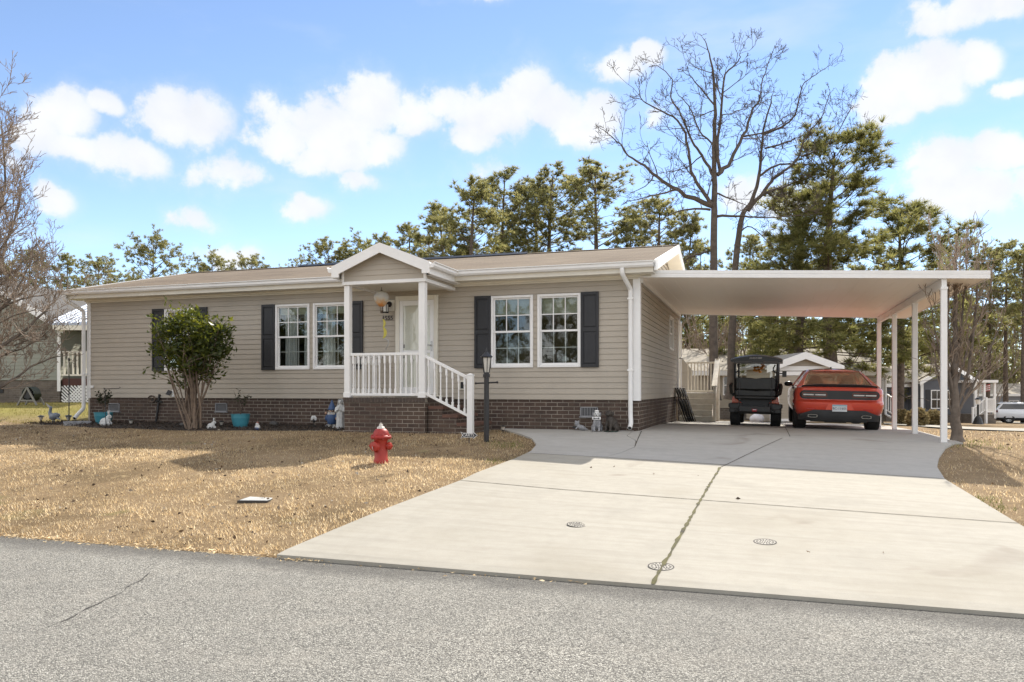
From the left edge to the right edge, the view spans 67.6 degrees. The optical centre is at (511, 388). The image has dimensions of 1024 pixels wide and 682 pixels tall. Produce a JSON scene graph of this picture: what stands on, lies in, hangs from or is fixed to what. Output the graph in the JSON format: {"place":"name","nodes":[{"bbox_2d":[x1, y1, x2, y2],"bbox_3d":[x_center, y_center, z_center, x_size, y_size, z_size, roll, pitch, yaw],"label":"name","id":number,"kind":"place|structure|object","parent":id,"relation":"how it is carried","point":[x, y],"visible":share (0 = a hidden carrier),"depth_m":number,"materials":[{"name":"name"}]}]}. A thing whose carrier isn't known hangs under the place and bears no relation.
{"place":"outdoors","nodes":[
{"label":"outdoors","id":0,"kind":"place"},
{"bbox_2d":[17,387,44,404],"bbox_3d":[-16.026,0.247,25.508,0.731,0.630,0.405,0,0,6],"label":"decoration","id":1,"kind":"object","parent":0,"point":[34,394],"visible":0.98,"depth_m":25.36,"materials":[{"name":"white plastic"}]},
{"bbox_2d":[0,401,87,423],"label":"side yard grass","id":2,"kind":"structure","parent":0,"point":[21,422],"depth_m":22.77,"materials":[{"name":"green plant"}]},
{"bbox_2d":[0,536,1023,681],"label":"road","id":3,"kind":"structure","parent":0,"point":[181,616],"depth_m":4.89,"materials":[{"name":"grey asphalt"}]},
{"bbox_2d":[0,402,1023,557],"bbox_3d":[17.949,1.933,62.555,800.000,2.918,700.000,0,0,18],"label":"lawn ground","id":4,"kind":"structure","parent":0,"point":[973,475],"depth_m":10.60,"materials":[{"name":"beige plant"}]},
{"bbox_2d":[14,249,62,288],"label":"pine tree","id":5,"kind":"object","parent":4,"relation":"on","point":[35,269],"visible":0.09,"depth_m":85.76,"materials":[{"name":"green plant"}]},
{"bbox_2d":[0,278,87,402],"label":"neighbour house","id":6,"kind":"structure","parent":4,"relation":"on","point":[53,387],"depth_m":27.29,"materials":[{"name":"white plastic"}]},
{"bbox_2d":[0,51,101,428],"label":"bare yard tree","id":7,"kind":"object","parent":4,"relation":"on","point":[10,229],"visible":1,"depth_m":17.33,"materials":[{"name":"grey plant"}]},
{"bbox_2d":[46,403,60,421],"bbox_3d":[-11.351,0.606,18.948,0.468,0.495,0.178,0,0,18],"label":"pelican statue","id":8,"kind":"object","parent":4,"relation":"on","point":[53,416],"visible":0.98,"depth_m":18.89,"materials":[{"name":"white stone"}]},
{"bbox_2d":[2,247,115,288],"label":"bare thicket","id":9,"kind":"object","parent":4,"relation":"on","point":[75,283],"visible":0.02,"depth_m":58.45,"materials":[{"name":"brown plant"}]},
{"bbox_2d":[47,252,95,289],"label":"pine tree","id":10,"kind":"object","parent":4,"relation":"on","point":[67,258],"visible":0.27,"depth_m":83.84,"materials":[{"name":"green plant"}]},
{"bbox_2d":[45,252,126,289],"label":"pine tree","id":11,"kind":"object","parent":4,"relation":"on","point":[99,262],"visible":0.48,"depth_m":79.52,"materials":[{"name":"green plant"}]},
{"bbox_2d":[109,224,195,281],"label":"pine tree","id":12,"kind":"object","parent":4,"relation":"on","point":[141,250],"visible":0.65,"depth_m":71.40,"materials":[{"name":"green plant"}]},
{"bbox_2d":[24,419,343,430],"bbox_3d":[-7.244,0.865,17.331,8.505,0.101,2.292,0,0,18],"label":"mulch bed","id":13,"kind":"object","parent":4,"relation":"on","point":[208,429],"visible":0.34,"depth_m":16.52,"materials":[{"name":"brown plant"}]},
{"bbox_2d":[68,358,74,420],"bbox_3d":[-10.462,0.108,18.187,0.208,1.696,0.044,0,0,18],"label":"garden pole","id":14,"kind":"object","parent":13,"relation":"on","point":[69,388],"visible":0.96,"depth_m":18.20,"materials":[{"name":"black metal"}]},
{"bbox_2d":[93,412,112,423],"bbox_3d":[-9.702,0.705,18.180,0.439,0.300,0.439,0,0,18],"label":"plant pot","id":15,"kind":"object","parent":13,"relation":"on","point":[98,416],"visible":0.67,"depth_m":18.01,"materials":[{"name":"teal ceramic"}]},
{"bbox_2d":[94,390,112,411],"bbox_3d":[-9.707,0.287,18.195,0.458,0.587,0.306,0,0,18],"label":"potted plant","id":16,"kind":"object","parent":15,"relation":"on","point":[100,399],"visible":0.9,"depth_m":18.19,"materials":[{"name":"green plant"}]},
{"bbox_2d":[148,394,162,421],"bbox_3d":[-8.669,0.517,18.580,0.412,0.774,0.064,0,0,18],"label":"garden cross","id":17,"kind":"object","parent":13,"relation":"on","point":[158,401],"visible":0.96,"depth_m":18.57,"materials":[{"name":"black metal"}]},
{"bbox_2d":[142,296,237,429],"bbox_3d":[-6.833,-0.536,16.258,2.348,2.894,1.479,0,0,18],"label":"evergreen shrub","id":18,"kind":"object","parent":13,"relation":"on","point":[195,352],"visible":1,"depth_m":16.11,"materials":[{"name":"green plant"}]},
{"bbox_2d":[231,414,249,426],"bbox_3d":[-5.891,0.702,16.610,0.418,0.310,0.418,0,0,18],"label":"plant pot","id":19,"kind":"object","parent":13,"relation":"on","point":[238,420],"visible":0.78,"depth_m":16.46,"materials":[{"name":"teal ceramic"}]},
{"bbox_2d":[325,400,336,427],"bbox_3d":[-3.845,0.543,16.353,0.291,0.627,0.219,0,0,6],"label":"garden gnome","id":20,"kind":"object","parent":13,"relation":"on","point":[330,417],"visible":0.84,"depth_m":16.28,"materials":[{"name":"blue ceramic"}]},
{"bbox_2d":[335,399,343,428],"bbox_3d":[-3.581,0.530,15.990,0.228,0.652,0.199,0,0,8],"label":"robed statue","id":21,"kind":"object","parent":13,"relation":"on","point":[339,409],"visible":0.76,"depth_m":15.93,"materials":[{"name":"white stone"}]},
{"bbox_2d":[180,244,237,272],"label":"pine tree","id":22,"kind":"object","parent":4,"relation":"on","point":[204,266],"visible":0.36,"depth_m":83.28,"materials":[{"name":"green plant"}]},
{"bbox_2d":[220,251,280,270],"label":"pine tree","id":23,"kind":"object","parent":4,"relation":"on","point":[252,263],"visible":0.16,"depth_m":83.52,"materials":[{"name":"green plant"}]},
{"bbox_2d":[237,497,271,502],"bbox_3d":[-3.040,1.343,9.181,0.370,0.064,0.360,0,0,4],"label":"utility box lid","id":24,"kind":"object","parent":4,"relation":"on","point":[254,500],"visible":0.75,"depth_m":9.02,"materials":[{"name":"plastic"}]},
{"bbox_2d":[0,531,586,584],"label":"edge straw","id":25,"kind":"object","parent":4,"relation":"on","point":[167,546],"visible":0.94,"depth_m":7.41,"materials":[{"name":"beige plant"}]},
{"bbox_2d":[284,235,364,266],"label":"pine tree","id":26,"kind":"object","parent":4,"relation":"on","point":[324,246],"visible":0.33,"depth_m":77.60,"materials":[{"name":"green plant"}]},
{"bbox_2d":[330,227,374,262],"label":"pine tree","id":27,"kind":"object","parent":4,"relation":"on","point":[360,241],"visible":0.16,"depth_m":78.99,"materials":[{"name":"green plant"}]},
{"bbox_2d":[60,242,684,433],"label":"manufactured house","id":28,"kind":"structure","parent":4,"relation":"on","point":[567,339],"depth_m":16.55,"materials":[{"name":"beige plastic"}]},
{"bbox_2d":[164,308,193,370],"bbox_3d":[-7.970,-1.180,18.448,0.890,1.490,0.155,0,0,18],"label":"window","id":29,"kind":"structure","parent":28,"relation":"in","point":[165,310],"depth_m":18.50,"materials":[{"name":"white glass"}]},
{"bbox_2d":[275,303,309,369],"bbox_3d":[-4.960,-1.130,17.539,0.902,1.590,0.285,0,0,18],"label":"window","id":30,"kind":"structure","parent":28,"relation":"in","point":[292,312],"depth_m":17.55,"materials":[{"name":"white plastic"}]},
{"bbox_2d":[313,302,343,368],"bbox_3d":[-3.997,-1.130,17.226,0.942,1.590,0.286,0,0,18],"label":"window","id":31,"kind":"structure","parent":28,"relation":"in","point":[329,310],"depth_m":17.28,"materials":[{"name":"white plastic"}]},
{"bbox_2d":[374,287,388,312],"bbox_3d":[-2.712,-1.865,15.906,0.310,0.590,0.310,0,0,18],"label":"balloon spinner","id":32,"kind":"object","parent":28,"relation":"hanging from","point":[381,298],"visible":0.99,"depth_m":15.81,"materials":[{"name":"fabric"}]},
{"bbox_2d":[399,300,433,394],"bbox_3d":[-2.053,-0.885,16.430,0.804,2.023,0.092,0,0,18],"label":"storm door","id":33,"kind":"structure","parent":28,"relation":"in","point":[408,310],"depth_m":16.48,"materials":[{"name":"white plastic"}]},
{"bbox_2d":[491,295,532,367],"bbox_3d":[0.016,-1.180,15.853,0.909,1.490,0.155,0,0,18],"label":"window","id":34,"kind":"structure","parent":28,"relation":"in","point":[518,299],"depth_m":15.86,"materials":[{"name":"white plastic"}]},
{"bbox_2d":[537,293,580,366],"bbox_3d":[0.968,-1.180,15.544,0.905,1.490,0.155,0,0,18],"label":"window","id":35,"kind":"structure","parent":28,"relation":"in","point":[573,297],"depth_m":15.55,"materials":[{"name":"white plastic"}]},
{"bbox_2d":[669,315,673,350],"bbox_3d":[4.193,-1.465,20.258,0.095,0.890,0.889,0,0,18],"label":"window","id":36,"kind":"structure","parent":28,"relation":"in","point":[671,325],"depth_m":20.53,"materials":[{"name":"white plastic"}]},
{"bbox_2d":[677,320,681,392],"bbox_3d":[4.873,-0.900,22.101,0.130,2.100,0.930,0,0,18],"label":"side door","id":37,"kind":"structure","parent":28,"relation":"in","point":[679,324],"depth_m":22.10,"materials":[{"name":"white plastic"}]},
{"bbox_2d":[366,232,391,247],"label":"pine tree","id":38,"kind":"object","parent":4,"relation":"on","point":[380,239],"visible":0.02,"depth_m":75.15,"materials":[{"name":"green plant"}]},
{"bbox_2d":[369,423,392,463],"bbox_3d":[-1.944,0.811,11.357,0.317,0.612,0.309,0,0,-26],"label":"fire hydrant","id":39,"kind":"object","parent":4,"relation":"on","point":[380,446],"visible":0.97,"depth_m":11.27,"materials":[{"name":"red metal"}]},
{"bbox_2d":[383,221,437,257],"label":"pine tree","id":40,"kind":"object","parent":4,"relation":"on","point":[407,228],"visible":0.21,"depth_m":71.65,"materials":[{"name":"green plant"}]},
{"bbox_2d":[399,199,481,257],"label":"pine tree","id":41,"kind":"object","parent":4,"relation":"on","point":[433,207],"visible":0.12,"depth_m":66.12,"materials":[{"name":"green plant"}]},
{"bbox_2d":[420,172,517,257],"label":"pine tree","id":42,"kind":"object","parent":4,"relation":"on","point":[480,193],"visible":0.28,"depth_m":60.64,"materials":[{"name":"green plant"}]},
{"bbox_2d":[475,348,497,441],"bbox_3d":[-0.448,0.135,13.448,0.444,1.693,0.204,0,0,18],"label":"yard lamp post","id":43,"kind":"object","parent":4,"relation":"on","point":[486,356],"visible":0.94,"depth_m":13.41,"materials":[{"name":"black metal"}]},
{"bbox_2d":[455,165,550,254],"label":"pine tree","id":44,"kind":"object","parent":4,"relation":"on","point":[507,174],"visible":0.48,"depth_m":69.09,"materials":[{"name":"green plant"}]},
{"bbox_2d":[0,424,1023,552],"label":"fallen leaves","id":45,"kind":"object","parent":4,"relation":"on","point":[234,536],"visible":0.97,"depth_m":10.87,"materials":[{"name":"brown plant"}]},
{"bbox_2d":[495,175,584,252],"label":"pine tree","id":46,"kind":"object","parent":4,"relation":"on","point":[543,240],"visible":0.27,"depth_m":70.83,"materials":[{"name":"green plant"}]},
{"bbox_2d":[77,282,1020,383],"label":"wood","id":47,"kind":"object","parent":4,"relation":"on","point":[885,355],"depth_m":95.57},
{"bbox_2d":[499,160,604,252],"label":"pine tree","id":48,"kind":"object","parent":4,"relation":"on","point":[539,188],"visible":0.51,"depth_m":68.84,"materials":[{"name":"green plant"}]},
{"bbox_2d":[501,428,635,456],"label":"walkway","id":49,"kind":"structure","parent":4,"relation":"on","point":[596,443],"depth_m":13.28,"materials":[{"name":"grey concrete"}]},
{"bbox_2d":[591,410,602,430],"bbox_3d":[1.663,0.621,14.971,0.235,0.414,0.376,0,0,10],"label":"dog statue","id":50,"kind":"object","parent":49,"relation":"on","point":[597,424],"visible":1,"depth_m":14.87,"materials":[{"name":"white stone"}]},
{"bbox_2d":[604,410,620,431],"bbox_3d":[1.938,0.638,14.889,0.300,0.448,0.390,0,0,43],"label":"dog statue","id":51,"kind":"object","parent":49,"relation":"on","point":[611,423],"visible":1,"depth_m":14.81,"materials":[{"name":"brown stone"}]},
{"bbox_2d":[535,156,653,250],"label":"pine tree","id":52,"kind":"object","parent":4,"relation":"on","point":[593,172],"visible":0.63,"depth_m":65.46,"materials":[{"name":"green plant"}]},
{"bbox_2d":[610,213,656,247],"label":"pine tree","id":53,"kind":"object","parent":4,"relation":"on","point":[625,237],"visible":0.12,"depth_m":63.13,"materials":[{"name":"green plant"}]},
{"bbox_2d":[623,195,709,339],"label":"pine tree","id":54,"kind":"object","parent":4,"relation":"on","point":[644,224],"visible":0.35,"depth_m":59.50,"materials":[{"name":"green plant"}]},
{"bbox_2d":[680,315,707,348],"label":"pine tree","id":55,"kind":"object","parent":4,"relation":"on","point":[687,326],"visible":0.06,"depth_m":56.52,"materials":[{"name":"green plant"}]},
{"bbox_2d":[673,210,728,348],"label":"pine tree","id":56,"kind":"object","parent":4,"relation":"on","point":[696,218],"visible":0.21,"depth_m":57.04,"materials":[{"name":"green plant"}]},
{"bbox_2d":[590,27,826,399],"bbox_3d":[7.945,-7.178,31.371,9.745,15.301,5.088,0,0,8],"label":"bare oak","id":57,"kind":"object","parent":4,"relation":"on","point":[710,204],"visible":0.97,"depth_m":30.97,"materials":[{"name":"brown plant"}]},
{"bbox_2d":[688,315,744,348],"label":"pine tree","id":58,"kind":"object","parent":4,"relation":"on","point":[707,326],"visible":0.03,"depth_m":52.36,"materials":[{"name":"green plant"}]},
{"bbox_2d":[682,315,766,392],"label":"bare thicket","id":59,"kind":"object","parent":4,"relation":"on","point":[692,342],"visible":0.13,"depth_m":41.49,"materials":[{"name":"brown plant"}]},
{"bbox_2d":[685,315,794,358],"bbox_3d":[12.617,-1.924,39.973,6.788,7.125,7.157,0,0,18],"label":"bare thicket","id":60,"kind":"object","parent":4,"relation":"on","point":[737,337],"visible":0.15,"depth_m":38.99,"materials":[{"name":"brown plant"}]},
{"bbox_2d":[718,233,775,348],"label":"pine tree","id":61,"kind":"object","parent":4,"relation":"on","point":[753,239],"visible":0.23,"depth_m":55.61,"materials":[{"name":"green plant"}]},
{"bbox_2d":[479,438,1016,512],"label":"dry grass","id":62,"kind":"structure","parent":4,"relation":"on","point":[999,506],"depth_m":12.79,"materials":[{"name":"brown plant"}]},
{"bbox_2d":[680,349,891,422],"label":"neighbour house","id":63,"kind":"structure","parent":4,"relation":"on","point":[688,355],"depth_m":36.67,"materials":[{"name":"grey plastic"}]},
{"bbox_2d":[740,352,844,421],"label":"garden shed","id":64,"kind":"structure","parent":4,"relation":"on","point":[794,365],"depth_m":27.47,"materials":[{"name":"white"}]},
{"bbox_2d":[774,371,801,420],"bbox_3d":[9.925,0.274,27.457,1.040,1.790,0.044,0,0,0],"label":"shed door","id":65,"kind":"structure","parent":64,"relation":"in","point":[783,399],"depth_m":27.47,"materials":[{"name":"white plastic"}]},
{"bbox_2d":[723,42,876,399],"bbox_3d":[12.864,-6.723,33.558,5.100,14.421,6.825,0,0,41],"label":"bare oak","id":66,"kind":"object","parent":4,"relation":"on","point":[732,335],"visible":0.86,"depth_m":32.89,"materials":[{"name":"brown plant"}]},
{"bbox_2d":[787,317,821,348],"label":"pine tree","id":67,"kind":"object","parent":4,"relation":"on","point":[814,341],"visible":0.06,"depth_m":49.03,"materials":[{"name":"green plant"}]},
{"bbox_2d":[707,181,920,378],"bbox_3d":[13.014,-4.093,35.391,8.418,11.217,10.212,0,0,-7],"label":"pine tree","id":68,"kind":"object","parent":4,"relation":"on","point":[798,337],"visible":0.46,"depth_m":33.64,"materials":[{"name":"green plant"}]},
{"bbox_2d":[704,115,1013,381],"bbox_3d":[14.123,-5.214,34.247,13.139,13.433,8.801,0,0,-23],"label":"pine tree","id":69,"kind":"object","parent":4,"relation":"on","point":[829,347],"visible":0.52,"depth_m":33.06,"materials":[{"name":"green plant"}]},
{"bbox_2d":[776,189,1008,408],"bbox_3d":[19.101,-4.086,37.238,11.478,11.493,10.097,0,0,-31],"label":"pine tree","id":70,"kind":"object","parent":4,"relation":"on","point":[911,213],"visible":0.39,"depth_m":36.06,"materials":[{"name":"green plant"}]},
{"bbox_2d":[866,319,923,401],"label":"pine tree","id":71,"kind":"object","parent":4,"relation":"on","point":[908,366],"visible":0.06,"depth_m":51.00,"materials":[{"name":"green plant"}]},
{"bbox_2d":[897,408,907,423],"bbox_3d":[13.950,1.044,27.444,0.668,0.710,0.700,0,0,18],"label":"hedge bush","id":72,"kind":"object","parent":4,"relation":"on","point":[901,414],"visible":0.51,"depth_m":27.27,"materials":[{"name":"green plant"}]},
{"bbox_2d":[884,366,931,421],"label":"neighbour house","id":73,"kind":"structure","parent":4,"relation":"on","point":[889,385],"depth_m":50.02,"materials":[{"name":"grey brick"}]},
{"bbox_2d":[904,407,929,425],"bbox_3d":[12.285,0.901,23.222,0.734,0.716,0.749,0,0,18],"label":"hedge bush","id":74,"kind":"object","parent":4,"relation":"on","point":[923,418],"visible":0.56,"depth_m":23.05,"materials":[{"name":"green plant"}]},
{"bbox_2d":[926,409,939,424],"bbox_3d":[14.197,1.018,25.830,0.738,0.700,0.751,0,0,18],"label":"hedge bush","id":75,"kind":"object","parent":4,"relation":"on","point":[934,415],"visible":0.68,"depth_m":25.64,"materials":[{"name":"green plant"}]},
{"bbox_2d":[920,258,966,363],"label":"pine tree","id":76,"kind":"object","parent":4,"relation":"on","point":[938,311],"visible":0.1,"depth_m":57.69,"materials":[{"name":"green plant"}]},
{"bbox_2d":[904,363,997,423],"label":"house","id":77,"kind":"structure","parent":4,"relation":"on","point":[929,391],"depth_m":48.47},
{"bbox_2d":[931,390,939,408],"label":"window","id":78,"kind":"structure","parent":77,"relation":"in","point":[935,394],"depth_m":48.50,"materials":[{"name":"white plastic"}]},
{"bbox_2d":[915,219,1004,366],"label":"pine tree","id":79,"kind":"object","parent":4,"relation":"on","point":[971,255],"visible":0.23,"depth_m":64.91,"materials":[{"name":"green plant"}]},
{"bbox_2d":[910,210,1017,441],"bbox_3d":[8.362,-1.104,13.905,2.101,4.386,1.150,0,0,1],"label":"bare ornamental tree","id":80,"kind":"object","parent":4,"relation":"on","point":[956,349],"visible":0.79,"depth_m":14.01,"materials":[{"name":"brown plant"}]},
{"bbox_2d":[937,319,1002,383],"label":"pine tree","id":81,"kind":"object","parent":4,"relation":"on","point":[983,349],"visible":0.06,"depth_m":76.79,"materials":[{"name":"green plant"}]},
{"bbox_2d":[918,429,1023,524],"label":"dry grass","id":82,"kind":"structure","parent":4,"relation":"on","point":[1005,460],"depth_m":11.33,"materials":[{"name":"plant"}]},
{"bbox_2d":[928,249,1020,413],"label":"bare thicket","id":83,"kind":"object","parent":4,"relation":"on","point":[1014,366],"visible":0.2,"depth_m":60.59,"materials":[{"name":"brown plant"}]},
{"bbox_2d":[949,304,1020,383],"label":"pine tree","id":84,"kind":"object","parent":4,"relation":"on","point":[1001,370],"visible":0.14,"depth_m":77.40,"materials":[{"name":"green plant"}]},
{"bbox_2d":[964,246,1021,413],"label":"pine tree","id":85,"kind":"object","parent":4,"relation":"on","point":[997,343],"visible":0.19,"depth_m":63.69,"materials":[{"name":"green plant"}]},
{"bbox_2d":[971,301,1021,383],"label":"pine tree","id":86,"kind":"object","parent":4,"relation":"on","point":[1012,364],"visible":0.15,"depth_m":79.03,"materials":[{"name":"green plant"}]},
{"bbox_2d":[973,384,1020,413],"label":"neighbour house","id":87,"kind":"structure","parent":4,"relation":"on","point":[1014,392],"depth_m":71.97,"materials":[{"name":"grey"}]},
{"bbox_2d":[975,238,1022,401],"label":"pine tree","id":88,"kind":"object","parent":4,"relation":"on","point":[1006,346],"visible":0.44,"depth_m":61.73,"materials":[{"name":"green plant"}]},
{"bbox_2d":[978,239,1023,422],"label":"pine tree","id":89,"kind":"object","parent":4,"relation":"on","point":[1011,280],"visible":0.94,"depth_m":57.86,"materials":[{"name":"green plant"}]},
{"bbox_2d":[1008,264,1022,366],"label":"pine tree","id":90,"kind":"object","parent":4,"relation":"on","point":[1019,298],"visible":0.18,"depth_m":66.35,"materials":[{"name":"green plant"}]},
{"bbox_2d":[0,0,1023,382],"label":"sky","id":91,"kind":"structure","parent":0,"point":[269,128],"materials":[{"name":"blue"}]},
{"bbox_2d":[277,458,1023,617],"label":"driveway","id":92,"kind":"structure","parent":0,"point":[936,561],"depth_m":7.27,"materials":[{"name":"concrete"}]},
{"bbox_2d":[648,562,673,570],"bbox_3d":[1.233,1.469,6.334,0.216,0.008,0.216,1,4,3],"label":"cleanout cover","id":93,"kind":"object","parent":92,"relation":"on","point":[657,566],"visible":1,"depth_m":6.33,"materials":[{"name":"metal"}]},
{"bbox_2d":[651,467,720,583],"bbox_3d":[2.020,1.312,8.394,0.050,0.398,5.284,0,0,21],"label":"driveway centre joint","id":94,"kind":"object","parent":92,"relation":"on","point":[664,562],"visible":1,"depth_m":7.36,"materials":[{"name":"grey concrete"}]},
{"bbox_2d":[464,480,1014,522],"bbox_3d":[2.238,1.259,8.735,6.168,0.182,0.018,0,0,20],"label":"driveway cross joint","id":95,"kind":"object","parent":92,"relation":"on","point":[751,503],"visible":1,"depth_m":8.57,"materials":[{"name":"grey concrete"}]},
{"bbox_2d":[753,539,776,544],"bbox_3d":[2.319,1.402,7.016,0.206,0.006,0.206,1,5,28],"label":"cleanout cover","id":96,"kind":"object","parent":92,"relation":"on","point":[765,541],"visible":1,"depth_m":7.01,"materials":[{"name":"metal"}]},
{"bbox_2d":[517,453,955,485],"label":"driveway","id":97,"kind":"structure","parent":0,"point":[771,471],"depth_m":10.77,"materials":[{"name":"concrete"}]},
{"bbox_2d":[750,414,763,421],"bbox_3d":[8.909,1.070,27.844,0.518,0.333,0.319,0,0,18],"label":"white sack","id":98,"kind":"object","parent":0,"point":[756,417],"visible":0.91,"depth_m":27.73,"materials":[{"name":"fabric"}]},
{"bbox_2d":[608,421,962,478],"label":"carport slab","id":99,"kind":"structure","parent":0,"point":[885,450],"depth_m":12.77,"materials":[{"name":"grey concrete"}]},
{"bbox_2d":[679,359,720,421],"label":"deck","id":100,"kind":"structure","parent":99,"relation":"on","point":[705,407],"depth_m":22.32,"materials":[{"name":"white paint"}]},
{"bbox_2d":[728,355,786,425],"bbox_3d":[6.304,0.037,19.559,1.328,1.765,2.775,1,0,20],"label":"golf cart","id":101,"kind":"object","parent":99,"relation":"on","point":[756,395],"visible":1,"depth_m":18.55,"materials":[{"name":"black plastic"}]},
{"bbox_2d":[641,270,990,442],"bbox_3d":[6.546,-0.646,17.746,5.976,3.329,7.900,0,0,18],"label":"carport","id":102,"kind":"object","parent":99,"relation":"on","point":[884,295],"visible":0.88,"depth_m":15.84,"materials":[{"name":"white metal"}]},
{"bbox_2d":[784,367,883,429],"bbox_3d":[7.853,0.187,18.920,2.102,1.450,4.824,1,1,18],"label":"parked car","id":103,"kind":"object","parent":99,"relation":"on","point":[830,395],"visible":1,"depth_m":16.84,"materials":[{"name":"red paint"}]},
{"bbox_2d":[884,423,1023,430],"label":"path","id":104,"kind":"structure","parent":0,"point":[1008,429],"depth_m":20.63,"materials":[{"name":"concrete"}]},
{"bbox_2d":[972,397,983,423],"bbox_3d":[23.473,1.096,38.560,0.520,1.385,0.520,0,0,18],"label":"lamp post","id":105,"kind":"object","parent":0,"point":[977,419],"visible":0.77,"depth_m":38.47,"materials":[{"name":"black plastic"}]},
{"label":"far driveway","id":106,"kind":"structure","parent":0,"visible":0},
{"bbox_2d":[992,402,1023,422],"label":"parked suv","id":107,"kind":"object","parent":106,"relation":"on","point":[1009,412],"visible":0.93,"depth_m":57.18,"materials":[{"name":"white paint"}]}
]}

